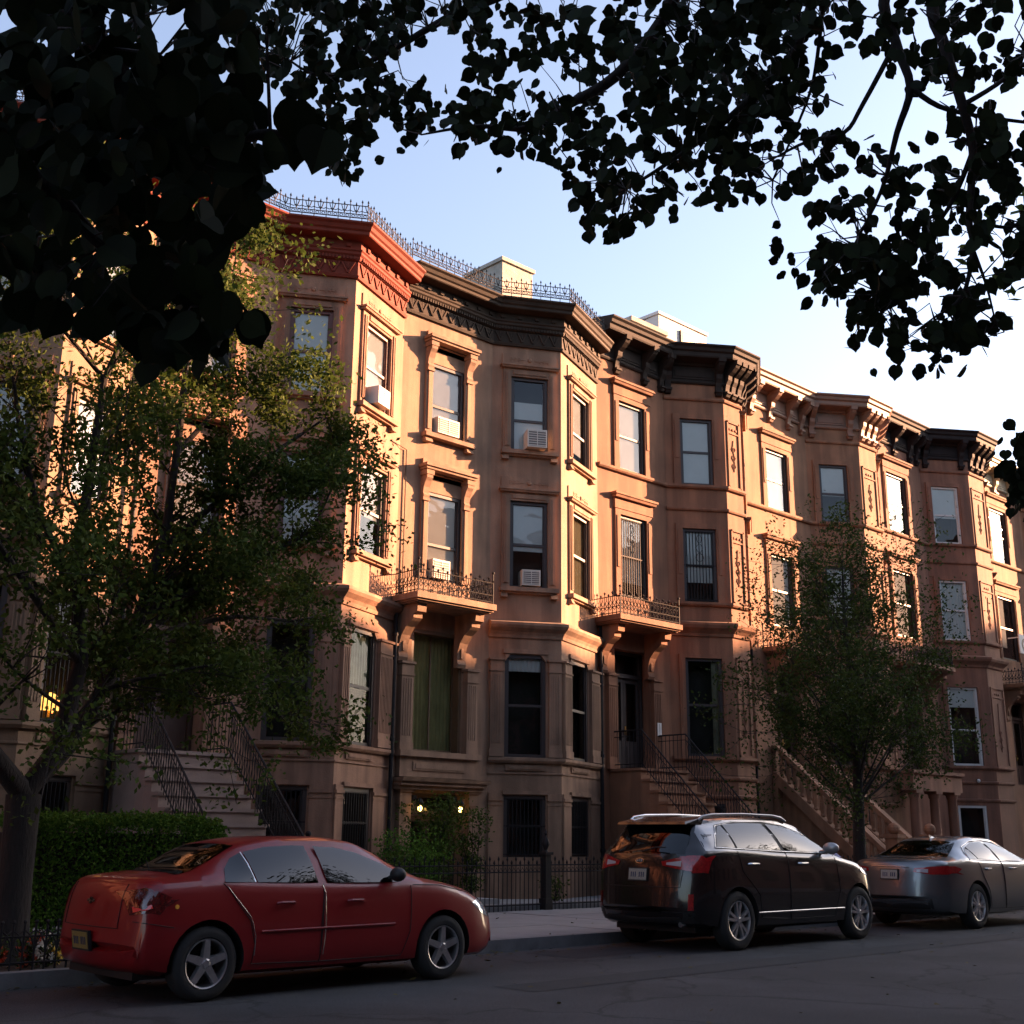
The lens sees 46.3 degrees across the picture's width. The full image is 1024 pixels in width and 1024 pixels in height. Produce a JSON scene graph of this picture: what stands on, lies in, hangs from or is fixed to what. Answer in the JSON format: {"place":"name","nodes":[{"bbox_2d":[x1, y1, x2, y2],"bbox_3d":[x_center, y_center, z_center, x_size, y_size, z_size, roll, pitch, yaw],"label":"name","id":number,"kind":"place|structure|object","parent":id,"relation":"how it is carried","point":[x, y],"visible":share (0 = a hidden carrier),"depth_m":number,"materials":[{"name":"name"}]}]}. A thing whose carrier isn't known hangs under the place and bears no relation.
{"place":"outdoors","nodes":[
{"label":"outdoors","id":0,"kind":"place"},
{"bbox_2d":[29,895,600,933],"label":"front yard paving","id":1,"kind":"structure","parent":0,"point":[506,901],"depth_m":25.59,"materials":[{"name":"concrete"}]},
{"bbox_2d":[0,91,161,832],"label":"brownstone house","id":2,"kind":"structure","parent":1,"relation":"on","point":[16,734],"depth_m":20.11,"materials":[{"name":"beige stone"}]},
{"bbox_2d":[0,577,8,643],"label":"window","id":3,"kind":"structure","parent":2,"relation":"in","point":[3,590],"depth_m":19.40,"materials":[{"name":"black glass"}]},
{"bbox_2d":[0,381,34,479],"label":"window","id":4,"kind":"structure","parent":2,"relation":"in","point":[4,396],"depth_m":20.23,"materials":[{"name":"grey glass"}]},
{"bbox_2d":[0,232,53,299],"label":"window","id":5,"kind":"structure","parent":2,"relation":"in","point":[3,279],"depth_m":20.73,"materials":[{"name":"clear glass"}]},
{"bbox_2d":[40,692,59,716],"bbox_3d":[-7.771,3.309,20.113,0.560,0.550,0.560,15,-21,-42],"label":"table lamp","id":6,"kind":"object","parent":2,"relation":"in","point":[49,703],"visible":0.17,"depth_m":19.94,"materials":[{"name":"yellow glass"}]},
{"bbox_2d":[38,776,70,832],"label":"window","id":7,"kind":"structure","parent":2,"relation":"in","point":[51,793],"depth_m":19.75,"materials":[{"name":"black glass"}]},
{"bbox_2d":[36,590,87,722],"bbox_3d":[-7.748,2.407,20.130,0.894,2.300,0.585,30,-33,-61],"label":"window","id":8,"kind":"structure","parent":2,"relation":"in","point":[55,676],"depth_m":20.15,"materials":[{"name":"black glass"}]},
{"bbox_2d":[70,399,110,502],"bbox_3d":[-7.671,-1.025,21.168,0.874,1.770,0.585,30,-33,-61],"label":"window","id":9,"kind":"structure","parent":2,"relation":"in","point":[83,401],"depth_m":21.20,"materials":[{"name":"white glass"}]},
{"bbox_2d":[107,267,123,337],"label":"window","id":10,"kind":"structure","parent":2,"relation":"in","point":[114,332],"depth_m":22.16,"materials":[{"name":"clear glass"}]},
{"bbox_2d":[0,805,230,937],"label":"hedge","id":11,"kind":"object","parent":1,"relation":"on","point":[64,863],"visible":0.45,"depth_m":15.20,"materials":[{"name":"green plant"}]},
{"bbox_2d":[100,189,425,861],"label":"brownstone house","id":12,"kind":"structure","parent":1,"relation":"on","point":[372,274],"depth_m":24.01,"materials":[{"name":"brown stone"}]},
{"bbox_2d":[134,595,200,750],"bbox_3d":[-6.477,2.984,22.016,1.300,2.900,0.350,15,-21,-42],"label":"door","id":13,"kind":"structure","parent":12,"relation":"in","point":[176,729],"depth_m":21.91,"materials":[{"name":"brown wood"}]},
{"bbox_2d":[173,438,221,534],"bbox_3d":[-6.024,-0.454,22.852,1.000,1.820,0.085,15,-21,-42],"label":"window","id":14,"kind":"structure","parent":12,"relation":"in","point":[181,483],"depth_m":22.80,"materials":[{"name":"grey glass"}]},
{"bbox_2d":[190,344,231,376],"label":"window","id":15,"kind":"structure","parent":12,"relation":"in","point":[229,356],"depth_m":23.69,"materials":[{"name":"clear glass"}]},
{"bbox_2d":[256,785,306,835],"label":"window","id":16,"kind":"structure","parent":12,"relation":"in","point":[295,797],"depth_m":22.56,"materials":[{"name":"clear glass"}]},
{"bbox_2d":[260,621,314,740],"bbox_3d":[-4.357,3.298,23.291,0.924,2.300,0.585,4,-16,-11],"label":"window","id":17,"kind":"structure","parent":12,"relation":"in","point":[266,733],"depth_m":23.44,"materials":[{"name":"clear glass"}]},
{"bbox_2d":[277,451,323,541],"bbox_3d":[-4.215,-0.274,24.023,0.884,1.920,0.085,4,-16,-11],"label":"window","id":18,"kind":"structure","parent":12,"relation":"in","point":[284,520],"depth_m":23.94,"materials":[{"name":"clear glass"}]},
{"bbox_2d":[286,308,333,391],"bbox_3d":[-4.189,-3.309,24.849,0.884,1.890,0.085,4,-16,-11],"label":"window","id":19,"kind":"structure","parent":12,"relation":"in","point":[315,327],"depth_m":24.98,"materials":[{"name":"clear glass"}]},
{"bbox_2d":[341,787,369,849],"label":"window","id":20,"kind":"structure","parent":12,"relation":"in","point":[351,819],"depth_m":23.60,"materials":[{"name":"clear glass"}]},
{"bbox_2d":[348,627,374,746],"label":"window","id":21,"kind":"structure","parent":12,"relation":"in","point":[362,651],"depth_m":24.37,"materials":[{"name":"clear glass"}]},
{"bbox_2d":[359,465,383,557],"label":"window","id":22,"kind":"structure","parent":12,"relation":"in","point":[365,519],"depth_m":25.45,"materials":[{"name":"clear glass"}]},
{"bbox_2d":[365,385,389,410],"bbox_3d":[-2.956,-2.402,25.494,0.584,0.380,0.480,-6,-17,22],"label":"air conditioner","id":23,"kind":"object","parent":12,"relation":"attached to","point":[377,396],"visible":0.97,"depth_m":25.27,"materials":[{"name":"plastic"}]},
{"bbox_2d":[366,324,388,413],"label":"window","id":24,"kind":"structure","parent":12,"relation":"in","point":[378,345],"depth_m":26.10,"materials":[{"name":"clear glass"}]},
{"bbox_2d":[375,849,412,871],"bbox_3d":[-2.157,6.572,21.384,0.801,1.088,0.949,4,-16,-13],"label":"shrub","id":25,"kind":"object","parent":1,"relation":"on","point":[398,860],"visible":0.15,"depth_m":21.28,"materials":[{"name":"green plant"}]},
{"bbox_2d":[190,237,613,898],"bbox_3d":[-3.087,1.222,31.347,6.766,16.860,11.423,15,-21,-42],"label":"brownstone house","id":26,"kind":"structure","parent":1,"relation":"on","point":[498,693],"depth_m":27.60,"materials":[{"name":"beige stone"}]},
{"bbox_2d":[411,795,423,814],"bbox_3d":[-1.961,6.064,24.809,0.160,0.400,0.340,15,-21,-42],"label":"wall lantern","id":27,"kind":"object","parent":26,"relation":"attached to","point":[414,797],"depth_m":24.84,"materials":[{"name":"metal"}]},
{"bbox_2d":[410,793,454,884],"bbox_3d":[-1.901,7.098,25.446,1.480,2.160,0.350,15,-21,-42],"label":"door","id":28,"kind":"structure","parent":26,"relation":"in","point":[424,797],"depth_m":25.64,"materials":[{"name":"brown wood"}]},
{"bbox_2d":[411,629,460,752],"bbox_3d":[-1.752,3.919,26.059,1.440,2.600,0.290,15,-21,-42],"label":"window","id":29,"kind":"structure","parent":26,"relation":"in","point":[437,684],"depth_m":26.26,"materials":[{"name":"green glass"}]},
{"bbox_2d":[427,558,449,580],"bbox_3d":[-1.677,1.302,26.684,0.500,0.420,0.364,15,-21,-42],"label":"air conditioner","id":30,"kind":"object","parent":26,"relation":"attached to","point":[438,564],"visible":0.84,"depth_m":26.53,"materials":[{"name":"plastic"}]},
{"bbox_2d":[426,492,460,584],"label":"window","id":31,"kind":"structure","parent":26,"relation":"in","point":[443,533],"depth_m":27.08,"materials":[{"name":"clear glass"}]},
{"bbox_2d":[432,416,459,438],"bbox_3d":[-1.570,-1.914,27.624,0.640,0.380,0.384,15,-21,-42],"label":"air conditioner","id":32,"kind":"object","parent":26,"relation":"attached to","point":[445,426],"visible":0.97,"depth_m":27.44,"materials":[{"name":"plastic"}]},
{"bbox_2d":[432,364,463,440],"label":"window","id":33,"kind":"structure","parent":26,"relation":"in","point":[448,386],"depth_m":27.96,"materials":[{"name":"clear glass"}]},
{"bbox_2d":[451,797,464,812],"bbox_3d":[-1.158,6.272,25.546,0.160,0.400,0.340,15,-21,-42],"label":"wall lantern","id":34,"kind":"object","parent":26,"relation":"attached to","point":[455,798],"depth_m":25.58,"materials":[{"name":"metal"}]},
{"bbox_2d":[503,795,544,856],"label":"window","id":35,"kind":"structure","parent":26,"relation":"in","point":[523,815],"depth_m":26.69,"materials":[{"name":"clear glass"}]},
{"bbox_2d":[504,654,545,757],"bbox_3d":[0.222,4.459,27.408,0.965,2.300,0.585,4,-16,-13],"label":"window","id":36,"kind":"structure","parent":26,"relation":"in","point":[525,675],"depth_m":27.54,"materials":[{"name":"black glass"}]},
{"bbox_2d":[510,501,546,587],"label":"window","id":37,"kind":"structure","parent":26,"relation":"in","point":[528,520],"depth_m":28.34,"materials":[{"name":"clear glass"}]},
{"bbox_2d":[511,377,546,450],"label":"window","id":38,"kind":"structure","parent":26,"relation":"in","point":[528,396],"depth_m":29.10,"materials":[{"name":"clear glass"}]},
{"bbox_2d":[518,569,540,587],"bbox_3d":[0.404,1.567,27.954,0.440,0.370,0.404,4,-16,-13],"label":"air conditioner","id":39,"kind":"object","parent":26,"relation":"attached to","point":[528,578],"visible":0.98,"depth_m":27.78,"materials":[{"name":"plastic"}]},
{"bbox_2d":[523,429,546,450],"bbox_3d":[0.534,-1.680,28.758,0.480,0.440,0.604,4,-16,-13],"label":"air conditioner","id":40,"kind":"object","parent":26,"relation":"attached to","point":[535,439],"visible":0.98,"depth_m":28.50,"materials":[{"name":"plastic"}]},
{"bbox_2d":[570,661,587,761],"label":"window","id":41,"kind":"structure","parent":26,"relation":"in","point":[575,668],"depth_m":28.76,"materials":[{"name":"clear glass"}]},
{"bbox_2d":[573,393,586,467],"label":"window","id":42,"kind":"structure","parent":26,"relation":"in","point":[577,402],"depth_m":30.47,"materials":[{"name":"clear glass"}]},
{"bbox_2d":[571,797,588,856],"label":"window","id":43,"kind":"structure","parent":26,"relation":"in","point":[577,833],"depth_m":27.75,"materials":[{"name":"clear glass"}]},
{"bbox_2d":[574,513,587,598],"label":"window","id":44,"kind":"structure","parent":26,"relation":"in","point":[580,543],"depth_m":29.64,"materials":[{"name":"clear glass"}]},
{"bbox_2d":[368,827,459,880],"bbox_3d":[-1.887,6.696,22.468,1.636,1.545,1.458,15,-21,-42],"label":"shrub","id":45,"kind":"object","parent":1,"relation":"on","point":[416,853],"visible":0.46,"depth_m":22.32,"materials":[{"name":"green plant"}]},
{"bbox_2d":[388,790,472,883],"bbox_3d":[-1.608,6.598,23.630,1.635,2.204,1.343,15,-21,-42],"label":"shrub","id":46,"kind":"object","parent":1,"relation":"on","point":[440,822],"visible":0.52,"depth_m":23.68,"materials":[{"name":"green plant"}]},
{"bbox_2d":[448,806,494,893],"bbox_3d":[-0.841,6.962,24.427,0.921,1.933,0.727,15,-21,-42],"label":"shrub","id":47,"kind":"object","parent":1,"relation":"on","point":[469,842],"visible":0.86,"depth_m":24.42,"materials":[{"name":"green plant"}]},
{"bbox_2d":[477,897,600,912],"bbox_3d":[0.080,7.528,23.077,10.400,0.200,2.240,15,-21,-42],"label":"stone coping","id":48,"kind":"object","parent":1,"relation":"on","point":[570,906],"visible":0.14,"depth_m":22.28,"materials":[{"name":"stone"}]},
{"bbox_2d":[538,875,569,901],"bbox_3d":[0.850,7.274,23.018,0.683,0.663,0.590,15,-21,-42],"label":"shrub","id":49,"kind":"object","parent":1,"relation":"on","point":[557,887],"visible":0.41,"depth_m":22.96,"materials":[{"name":"green plant"}]},
{"bbox_2d":[418,310,760,881],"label":"brownstone house","id":50,"kind":"structure","parent":1,"relation":"on","point":[673,395],"depth_m":32.00,"materials":[{"name":"red stone"}]},
{"bbox_2d":[615,651,643,767],"bbox_3d":[2.765,5.085,30.579,1.340,3.000,0.350,15,-21,-42],"label":"door","id":51,"kind":"structure","parent":50,"relation":"in","point":[623,660],"depth_m":30.84,"materials":[{"name":"black glass"}]},
{"bbox_2d":[619,401,643,474],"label":"window","id":52,"kind":"structure","parent":50,"relation":"in","point":[630,417],"depth_m":32.41,"materials":[{"name":"clear glass"}]},
{"bbox_2d":[621,515,646,601],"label":"window","id":53,"kind":"structure","parent":50,"relation":"in","point":[633,547],"depth_m":31.54,"materials":[{"name":"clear glass"}]},
{"bbox_2d":[657,723,661,735],"bbox_3d":[3.771,5.560,30.636,0.150,0.330,0.024,15,-21,-42],"label":"notice","id":54,"kind":"object","parent":50,"relation":"attached to","point":[659,728],"visible":1,"depth_m":30.62,"materials":[{"name":"paper"}]},
{"bbox_2d":[679,419,713,484],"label":"window","id":55,"kind":"structure","parent":50,"relation":"in","point":[695,435],"depth_m":33.41,"materials":[{"name":"clear glass"}]},
{"bbox_2d":[683,528,717,601],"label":"window","id":56,"kind":"structure","parent":50,"relation":"in","point":[699,545],"depth_m":32.62,"materials":[{"name":"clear glass"}]},
{"bbox_2d":[685,658,724,756],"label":"window","id":57,"kind":"structure","parent":50,"relation":"in","point":[698,679],"depth_m":31.90,"materials":[{"name":"black glass"}]},
{"bbox_2d":[715,804,724,812],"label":"window","id":58,"kind":"structure","parent":50,"relation":"in","point":[717,810],"depth_m":30.90,"materials":[{"name":"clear glass"}]},
{"bbox_2d":[621,367,940,860],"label":"brownstone house","id":59,"kind":"structure","parent":1,"relation":"on","point":[801,442],"depth_m":36.85,"materials":[{"name":"brown stone"}]},
{"bbox_2d":[765,448,787,512],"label":"window","id":60,"kind":"structure","parent":59,"relation":"in","point":[775,462],"depth_m":37.03,"materials":[{"name":"clear glass"}]},
{"bbox_2d":[771,554,792,625],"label":"window","id":61,"kind":"structure","parent":59,"relation":"in","point":[778,584],"depth_m":36.14,"materials":[{"name":"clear glass"}]},
{"bbox_2d":[776,674,797,776],"bbox_3d":[7.816,6.271,35.250,1.300,3.050,0.350,15,-21,-42],"label":"door","id":62,"kind":"structure","parent":59,"relation":"in","point":[791,748],"depth_m":35.35,"materials":[{"name":"brown wood"}]},
{"bbox_2d":[819,465,849,522],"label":"window","id":63,"kind":"structure","parent":59,"relation":"in","point":[833,479],"depth_m":38.38,"materials":[{"name":"clear glass"}]},
{"bbox_2d":[825,566,856,630],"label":"window","id":64,"kind":"structure","parent":59,"relation":"in","point":[840,568],"depth_m":37.49,"materials":[{"name":"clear glass"}]},
{"bbox_2d":[831,680,867,764],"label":"window","id":65,"kind":"structure","parent":59,"relation":"in","point":[837,680],"depth_m":36.55,"materials":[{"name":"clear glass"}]},
{"bbox_2d":[784,410,1019,856],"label":"brownstone house","id":66,"kind":"structure","parent":1,"relation":"on","point":[938,468],"depth_m":42.07,"materials":[{"name":"red stone"}]},
{"bbox_2d":[886,472,907,534],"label":"window","id":67,"kind":"structure","parent":66,"relation":"in","point":[895,508],"depth_m":42.19,"materials":[{"name":"clear glass"}]},
{"bbox_2d":[894,569,916,639],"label":"window","id":68,"kind":"structure","parent":66,"relation":"in","point":[903,577],"depth_m":41.28,"materials":[{"name":"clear glass"}]},
{"bbox_2d":[901,684,919,769],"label":"door","id":69,"kind":"structure","parent":66,"relation":"in","point":[916,767],"depth_m":40.44,"materials":[{"name":"brown wood"}]},
{"bbox_2d":[931,487,961,543],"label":"window","id":70,"kind":"structure","parent":66,"relation":"in","point":[940,495],"depth_m":43.58,"materials":[{"name":"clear glass"}]},
{"bbox_2d":[939,580,970,640],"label":"window","id":71,"kind":"structure","parent":66,"relation":"in","point":[956,598],"depth_m":42.53,"materials":[{"name":"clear glass"}]},
{"bbox_2d":[947,687,983,765],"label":"window","id":72,"kind":"structure","parent":66,"relation":"in","point":[970,706],"depth_m":41.70,"materials":[{"name":"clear glass"}]},
{"bbox_2d":[958,805,988,839],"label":"window","id":73,"kind":"structure","parent":66,"relation":"in","point":[973,821],"depth_m":41.02,"materials":[{"name":"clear glass"}]},
{"bbox_2d":[906,456,1023,858],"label":"brownstone house","id":74,"kind":"structure","parent":1,"relation":"on","point":[1006,538],"depth_m":46.87,"materials":[{"name":"brown stone"}]},
{"bbox_2d":[989,508,1008,564],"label":"window","id":75,"kind":"structure","parent":74,"relation":"in","point":[994,518],"depth_m":47.60,"materials":[{"name":"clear glass"}]},
{"bbox_2d":[998,596,1018,661],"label":"window","id":76,"kind":"structure","parent":74,"relation":"in","point":[1003,602],"depth_m":46.81,"materials":[{"name":"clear glass"}]},
{"bbox_2d":[1008,634,1023,653],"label":"air conditioner","id":77,"kind":"object","parent":74,"relation":"attached to","point":[1020,637],"visible":1,"depth_m":45.44,"materials":[{"name":"plastic"}]},
{"bbox_2d":[1011,703,1023,784],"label":"door","id":78,"kind":"structure","parent":74,"relation":"in","point":[1020,769],"depth_m":45.99,"materials":[{"name":"brown wood"}]},
{"bbox_2d":[29,907,873,956],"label":"sidewalk","id":79,"kind":"structure","parent":0,"point":[509,924],"depth_m":18.54,"materials":[{"name":"concrete"}]},
{"bbox_2d":[0,955,69,971],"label":"tree pit soil","id":80,"kind":"object","parent":79,"relation":"on","point":[61,964],"depth_m":11.93,"materials":[{"name":"brown soil"}]},
{"bbox_2d":[0,935,17,967],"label":"flowering plant","id":81,"kind":"object","parent":80,"relation":"on","point":[3,954],"visible":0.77,"depth_m":11.79,"materials":[{"name":"red plant"}]},
{"bbox_2d":[6,933,50,968],"bbox_3d":[-4.827,4.386,11.958,0.358,0.394,0.313,-2,-15,10],"label":"flowering plant","id":82,"kind":"object","parent":80,"relation":"on","point":[27,955],"visible":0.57,"depth_m":11.91,"materials":[{"name":"red plant"}]},
{"bbox_2d":[0,918,67,970],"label":"tree guard","id":83,"kind":"object","parent":80,"relation":"on","point":[34,942],"visible":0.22,"depth_m":11.65,"materials":[{"name":"metal"}]},
{"bbox_2d":[30,933,60,966],"bbox_3d":[-4.676,4.397,12.015,0.395,0.370,0.274,15,-21,-42],"label":"flowering plant","id":84,"kind":"object","parent":80,"relation":"on","point":[50,956],"visible":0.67,"depth_m":11.97,"materials":[{"name":"white plant"}]},
{"bbox_2d":[47,931,62,964],"bbox_3d":[-4.671,4.453,12.199,0.349,0.362,0.264,15,-21,-42],"label":"flowering plant","id":85,"kind":"object","parent":80,"relation":"on","point":[59,956],"visible":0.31,"depth_m":12.17,"materials":[{"name":"yellow plant"}]},
{"bbox_2d":[0,141,422,965],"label":"street tree","id":86,"kind":"object","parent":80,"relation":"on","point":[218,573],"visible":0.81,"depth_m":14.21,"materials":[{"name":"green plant"}]},
{"bbox_2d":[0,0,344,387],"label":"linden tree","id":87,"kind":"object","parent":79,"relation":"on","point":[184,125],"visible":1,"depth_m":2.44,"materials":[{"name":"green plant"}]},
{"bbox_2d":[383,830,552,911],"bbox_3d":[-0.981,6.187,20.698,4.638,1.440,0.200,15,-21,-42],"label":"iron fence","id":88,"kind":"object","parent":79,"relation":"on","point":[545,900],"visible":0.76,"depth_m":21.56,"materials":[{"name":"black metal"}]},
{"bbox_2d":[551,856,601,908],"bbox_3d":[2.688,7.136,24.067,5.458,1.440,0.200,15,-21,-42],"label":"iron fence","id":89,"kind":"object","parent":79,"relation":"on","point":[582,871],"visible":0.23,"depth_m":22.72,"materials":[{"name":"black metal"}]},
{"bbox_2d":[222,0,1023,521],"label":"linden tree","id":90,"kind":"object","parent":79,"relation":"on","point":[864,256],"visible":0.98,"depth_m":5.27,"materials":[{"name":"green plant"}]},
{"bbox_2d":[688,490,997,863],"bbox_3d":[6.874,3.627,24.270,4.781,8.468,8.687,-10,-18,33],"label":"street tree","id":91,"kind":"object","parent":79,"relation":"on","point":[851,718],"visible":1,"depth_m":23.64,"materials":[{"name":"green plant"}]},
{"bbox_2d":[842,854,875,861],"bbox_3d":[8.134,8.782,29.006,4.440,0.950,0.042,15,-21,-42],"label":"iron fence","id":92,"kind":"object","parent":79,"relation":"on","point":[852,857],"visible":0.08,"depth_m":29.19,"materials":[{"name":"black metal"}]},
{"bbox_2d":[0,911,1023,1023],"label":"road","id":93,"kind":"structure","parent":0,"point":[988,988],"depth_m":11.37,"materials":[{"name":"grey asphalt"}]},
{"bbox_2d":[59,836,490,1001],"bbox_3d":[-2.179,4.025,12.197,4.597,1.405,1.971,15,-21,-42],"label":"sedan","id":94,"kind":"object","parent":93,"relation":"on","point":[201,921],"visible":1,"depth_m":11.13,"materials":[{"name":"red paint"}]},
{"bbox_2d":[0,911,1019,990],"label":"kerb","id":95,"kind":"structure","parent":93,"relation":"on","point":[26,979],"depth_m":15.59,"materials":[{"name":"grey concrete"}]},
{"bbox_2d":[3,912,1022,1022],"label":"fallen leaves","id":96,"kind":"object","parent":93,"relation":"on","point":[413,978],"visible":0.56,"depth_m":14.38,"materials":[{"name":"brown plant"}]},
{"bbox_2d":[601,813,872,950],"bbox_3d":[3.441,5.352,17.592,4.920,1.772,2.241,15,-21,-42],"label":"suv","id":97,"kind":"object","parent":93,"relation":"on","point":[732,883],"visible":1,"depth_m":16.25,"materials":[{"name":"black paint"}]},
{"bbox_2d":[494,932,1023,991],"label":"road patch","id":98,"kind":"object","parent":93,"relation":"on","point":[601,979],"visible":1,"depth_m":14.58,"materials":[{"name":"grey asphalt"}]},
{"bbox_2d":[857,834,1023,928],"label":"sedan","id":99,"kind":"object","parent":93,"relation":"on","point":[972,882],"visible":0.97,"depth_m":20.26,"materials":[{"name":"silver paint"}]},
{"bbox_2d":[0,0,1023,464],"label":"sky","id":100,"kind":"structure","parent":0,"point":[709,270],"materials":[{"name":"blue"}]},
{"bbox_2d":[928,186,1023,316],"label":"linden tree","id":101,"kind":"object","parent":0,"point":[1012,290],"visible":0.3,"depth_m":14.22,"materials":[{"name":"green plant"}]},
{"label":"ground","id":102,"kind":"structure","parent":0,"visible":0},
{"bbox_2d":[1013,706,1023,765],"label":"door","id":103,"kind":"structure","parent":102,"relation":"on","point":[1016,730],"depth_m":51.59,"materials":[{"name":"paint"}]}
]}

